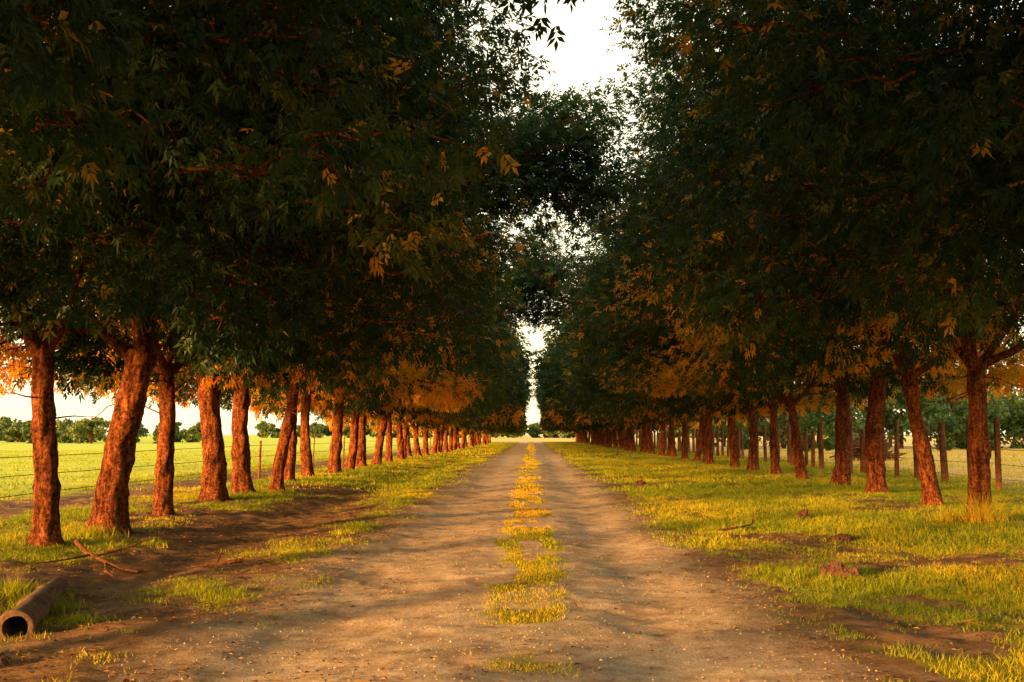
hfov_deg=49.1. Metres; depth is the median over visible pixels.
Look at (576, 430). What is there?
ash tree
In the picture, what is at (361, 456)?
ash tree
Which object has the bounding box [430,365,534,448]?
ash tree
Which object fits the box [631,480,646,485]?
dirt clod
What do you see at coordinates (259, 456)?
wire fence
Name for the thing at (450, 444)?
ash tree
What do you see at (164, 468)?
ash tree
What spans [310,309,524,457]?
ash tree
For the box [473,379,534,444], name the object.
ash tree
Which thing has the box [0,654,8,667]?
dirt clod
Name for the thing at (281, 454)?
ash tree
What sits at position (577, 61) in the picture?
sky
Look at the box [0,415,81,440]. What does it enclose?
distant tree row
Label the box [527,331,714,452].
ash tree
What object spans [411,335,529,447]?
ash tree
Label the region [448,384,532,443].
ash tree
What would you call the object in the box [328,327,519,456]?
ash tree
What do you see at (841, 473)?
ash tree
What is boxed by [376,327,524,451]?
ash tree
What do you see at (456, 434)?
ash tree
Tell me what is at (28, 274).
ash tree
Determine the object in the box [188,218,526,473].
ash tree
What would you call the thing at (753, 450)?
ash tree
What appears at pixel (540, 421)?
ash tree
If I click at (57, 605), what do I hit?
grass tuft
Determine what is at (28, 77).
ash tree
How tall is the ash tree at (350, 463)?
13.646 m
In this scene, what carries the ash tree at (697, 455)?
on the ground at (492, 479)
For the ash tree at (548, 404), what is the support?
on the ground at (492, 479)
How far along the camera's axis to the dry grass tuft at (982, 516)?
19.19 m
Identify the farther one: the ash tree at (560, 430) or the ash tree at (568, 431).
the ash tree at (560, 430)
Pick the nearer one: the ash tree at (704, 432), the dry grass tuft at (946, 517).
the dry grass tuft at (946, 517)
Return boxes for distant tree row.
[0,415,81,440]
[0,417,201,443]
[254,420,828,437]
[698,384,1023,448]
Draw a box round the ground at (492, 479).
[0,435,1023,681]
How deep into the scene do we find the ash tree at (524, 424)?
170.70 m
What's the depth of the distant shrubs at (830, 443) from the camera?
108.13 m
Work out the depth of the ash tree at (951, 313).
15.30 m
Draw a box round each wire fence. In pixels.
[0,434,468,497]
[605,418,1023,489]
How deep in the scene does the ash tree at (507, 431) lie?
132.31 m
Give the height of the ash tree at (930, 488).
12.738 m
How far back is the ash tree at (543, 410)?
171.87 m
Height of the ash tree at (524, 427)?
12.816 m
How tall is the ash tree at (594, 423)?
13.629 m
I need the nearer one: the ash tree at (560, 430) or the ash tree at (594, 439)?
the ash tree at (594, 439)
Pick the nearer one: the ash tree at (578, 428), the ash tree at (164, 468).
the ash tree at (164, 468)
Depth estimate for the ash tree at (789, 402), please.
38.77 m
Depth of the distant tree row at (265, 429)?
479.56 m
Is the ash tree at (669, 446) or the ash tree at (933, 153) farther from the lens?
the ash tree at (669, 446)
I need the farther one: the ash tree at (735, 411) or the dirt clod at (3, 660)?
the ash tree at (735, 411)
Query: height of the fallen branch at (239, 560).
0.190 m
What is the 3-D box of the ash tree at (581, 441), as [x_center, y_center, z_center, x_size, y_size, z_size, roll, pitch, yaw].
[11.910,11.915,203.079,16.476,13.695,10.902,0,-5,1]
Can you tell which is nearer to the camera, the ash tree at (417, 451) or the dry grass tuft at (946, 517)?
the dry grass tuft at (946, 517)
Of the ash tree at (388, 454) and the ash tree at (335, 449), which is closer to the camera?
the ash tree at (335, 449)
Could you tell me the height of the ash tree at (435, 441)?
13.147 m
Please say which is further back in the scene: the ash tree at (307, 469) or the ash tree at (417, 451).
the ash tree at (417, 451)
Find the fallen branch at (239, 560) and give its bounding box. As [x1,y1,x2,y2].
[190,550,244,567]
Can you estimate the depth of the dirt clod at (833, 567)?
12.58 m
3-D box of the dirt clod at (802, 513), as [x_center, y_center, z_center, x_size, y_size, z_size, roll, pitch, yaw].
[5.576,3.380,21.510,0.312,0.361,0.284,0,-5,-5]
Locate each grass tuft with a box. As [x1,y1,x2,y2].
[0,575,91,601]
[0,591,104,616]
[26,608,135,632]
[61,521,135,540]
[917,503,965,523]
[939,483,1018,523]
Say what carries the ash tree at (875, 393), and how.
on the ground at (492, 479)
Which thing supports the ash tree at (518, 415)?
on the ground at (492, 479)
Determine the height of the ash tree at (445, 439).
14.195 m
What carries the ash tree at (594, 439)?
on the ground at (492, 479)
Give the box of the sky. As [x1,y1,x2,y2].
[0,0,1023,434]
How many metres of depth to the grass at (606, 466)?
20.95 m
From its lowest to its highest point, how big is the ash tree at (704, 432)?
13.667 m
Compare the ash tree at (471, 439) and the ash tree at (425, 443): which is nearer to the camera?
the ash tree at (425, 443)
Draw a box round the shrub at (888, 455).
[829,427,906,460]
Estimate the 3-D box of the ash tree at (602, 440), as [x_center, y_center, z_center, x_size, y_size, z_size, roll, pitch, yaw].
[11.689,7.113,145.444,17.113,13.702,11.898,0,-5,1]
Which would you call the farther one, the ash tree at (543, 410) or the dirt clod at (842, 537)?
the ash tree at (543, 410)
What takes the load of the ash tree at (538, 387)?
on the ground at (492, 479)
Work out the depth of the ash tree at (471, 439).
141.56 m
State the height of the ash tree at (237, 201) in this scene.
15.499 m
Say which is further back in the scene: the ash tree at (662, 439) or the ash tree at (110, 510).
the ash tree at (662, 439)
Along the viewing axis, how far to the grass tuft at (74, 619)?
9.77 m
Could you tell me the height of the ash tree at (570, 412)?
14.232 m
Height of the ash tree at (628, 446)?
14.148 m
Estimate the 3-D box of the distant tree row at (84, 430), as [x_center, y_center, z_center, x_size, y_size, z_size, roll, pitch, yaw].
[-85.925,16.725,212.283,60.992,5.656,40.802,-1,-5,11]
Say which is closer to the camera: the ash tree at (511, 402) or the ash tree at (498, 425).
the ash tree at (498, 425)
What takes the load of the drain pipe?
on the ground at (492, 479)
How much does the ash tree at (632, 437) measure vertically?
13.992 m
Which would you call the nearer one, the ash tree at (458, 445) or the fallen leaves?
the fallen leaves
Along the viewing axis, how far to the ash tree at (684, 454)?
69.17 m
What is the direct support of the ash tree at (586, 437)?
on the ground at (492, 479)
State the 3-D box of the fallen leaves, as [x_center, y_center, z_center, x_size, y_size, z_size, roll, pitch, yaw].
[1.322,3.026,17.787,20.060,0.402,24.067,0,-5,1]
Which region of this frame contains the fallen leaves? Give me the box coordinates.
[0,492,1023,681]
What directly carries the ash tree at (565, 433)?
on the ground at (492, 479)
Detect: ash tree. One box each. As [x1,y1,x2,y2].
[0,0,147,192]
[0,0,515,547]
[0,0,520,306]
[0,0,532,501]
[0,0,557,515]
[0,0,558,534]
[66,5,647,493]
[92,155,518,481]
[147,75,530,490]
[175,175,522,476]
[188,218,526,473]
[220,213,529,469]
[231,229,524,466]
[264,222,529,463]
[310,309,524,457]
[314,298,521,459]
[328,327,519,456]
[330,316,517,461]
[348,330,522,455]
[369,311,522,454]
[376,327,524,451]
[392,329,538,452]
[394,327,524,450]
[409,349,538,451]
[410,381,526,436]
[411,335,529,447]
[412,334,528,449]
[418,362,533,448]
[421,368,532,448]
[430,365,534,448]
[431,345,522,453]
[433,430,512,445]
[448,376,534,446]
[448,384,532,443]
[455,0,1023,283]
[459,389,536,444]
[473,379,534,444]
[474,400,526,444]
[479,387,534,444]
[495,225,829,464]
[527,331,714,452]
[528,348,677,450]
[529,364,654,448]
[529,364,666,448]
[529,370,653,447]
[530,388,584,442]
[531,363,667,448]
[532,390,590,443]
[533,377,600,445]
[533,393,590,443]
[533,399,596,442]
[534,370,641,447]
[534,385,617,444]
[534,402,576,441]
[536,385,617,444]
[537,385,666,446]
[537,401,577,441]
[539,398,592,443]
[539,401,579,442]
[539,404,583,442]
[540,359,639,446]
[541,326,699,449]
[542,122,958,474]
[542,306,727,453]
[543,181,926,470]
[543,318,739,455]
[544,295,780,459]
[545,304,724,453]
[546,298,746,457]
[547,330,698,450]
[548,170,1022,479]
[549,229,891,467]
[551,319,726,456]
[554,246,803,462]
[556,0,1023,506]
[557,295,814,461]
[558,12,1023,493]
[564,425,599,445]
[580,65,1023,485]
[605,0,1023,520]
[636,0,1023,374]
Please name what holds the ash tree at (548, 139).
on the ground at (492, 479)
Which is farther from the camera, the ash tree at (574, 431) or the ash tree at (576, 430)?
the ash tree at (574, 431)
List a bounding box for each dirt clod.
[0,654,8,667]
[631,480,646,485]
[795,508,810,517]
[820,560,861,578]
[828,533,855,542]
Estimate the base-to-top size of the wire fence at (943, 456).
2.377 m
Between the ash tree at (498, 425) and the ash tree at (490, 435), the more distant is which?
the ash tree at (490, 435)
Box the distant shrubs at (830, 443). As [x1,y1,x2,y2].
[740,432,993,450]
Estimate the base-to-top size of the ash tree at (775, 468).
14.309 m
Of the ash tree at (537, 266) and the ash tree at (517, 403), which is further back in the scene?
the ash tree at (517, 403)
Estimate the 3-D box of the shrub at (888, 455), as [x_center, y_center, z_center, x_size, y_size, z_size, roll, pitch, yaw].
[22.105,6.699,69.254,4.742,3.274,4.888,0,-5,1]
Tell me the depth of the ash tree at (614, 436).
124.31 m
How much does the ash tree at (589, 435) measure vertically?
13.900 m
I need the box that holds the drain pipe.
[0,577,67,640]
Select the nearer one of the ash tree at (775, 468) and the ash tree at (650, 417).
the ash tree at (775, 468)
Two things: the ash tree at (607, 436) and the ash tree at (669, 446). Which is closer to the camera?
the ash tree at (669, 446)
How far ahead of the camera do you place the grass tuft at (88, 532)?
17.07 m
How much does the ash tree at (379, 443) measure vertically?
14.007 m
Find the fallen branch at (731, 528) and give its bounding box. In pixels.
[720,512,753,530]
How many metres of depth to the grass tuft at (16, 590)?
11.50 m
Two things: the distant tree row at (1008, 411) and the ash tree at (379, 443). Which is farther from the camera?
the distant tree row at (1008, 411)
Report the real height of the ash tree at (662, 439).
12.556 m
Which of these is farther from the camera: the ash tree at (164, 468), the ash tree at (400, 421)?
the ash tree at (400, 421)
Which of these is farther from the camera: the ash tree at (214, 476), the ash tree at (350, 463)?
the ash tree at (350, 463)
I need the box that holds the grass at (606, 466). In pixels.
[0,443,1023,681]
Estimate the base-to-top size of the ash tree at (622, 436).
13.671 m
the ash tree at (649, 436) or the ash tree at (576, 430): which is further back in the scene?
the ash tree at (576, 430)
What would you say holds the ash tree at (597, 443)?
on the ground at (492, 479)
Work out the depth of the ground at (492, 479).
11.64 m
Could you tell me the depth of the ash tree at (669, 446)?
77.90 m
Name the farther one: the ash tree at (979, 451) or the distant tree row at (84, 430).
the distant tree row at (84, 430)
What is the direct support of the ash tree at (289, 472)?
on the ground at (492, 479)
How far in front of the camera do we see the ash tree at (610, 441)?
131.43 m
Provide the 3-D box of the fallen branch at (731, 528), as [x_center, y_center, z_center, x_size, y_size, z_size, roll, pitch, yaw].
[3.762,3.020,18.748,0.478,0.287,0.787,-2,-5,18]

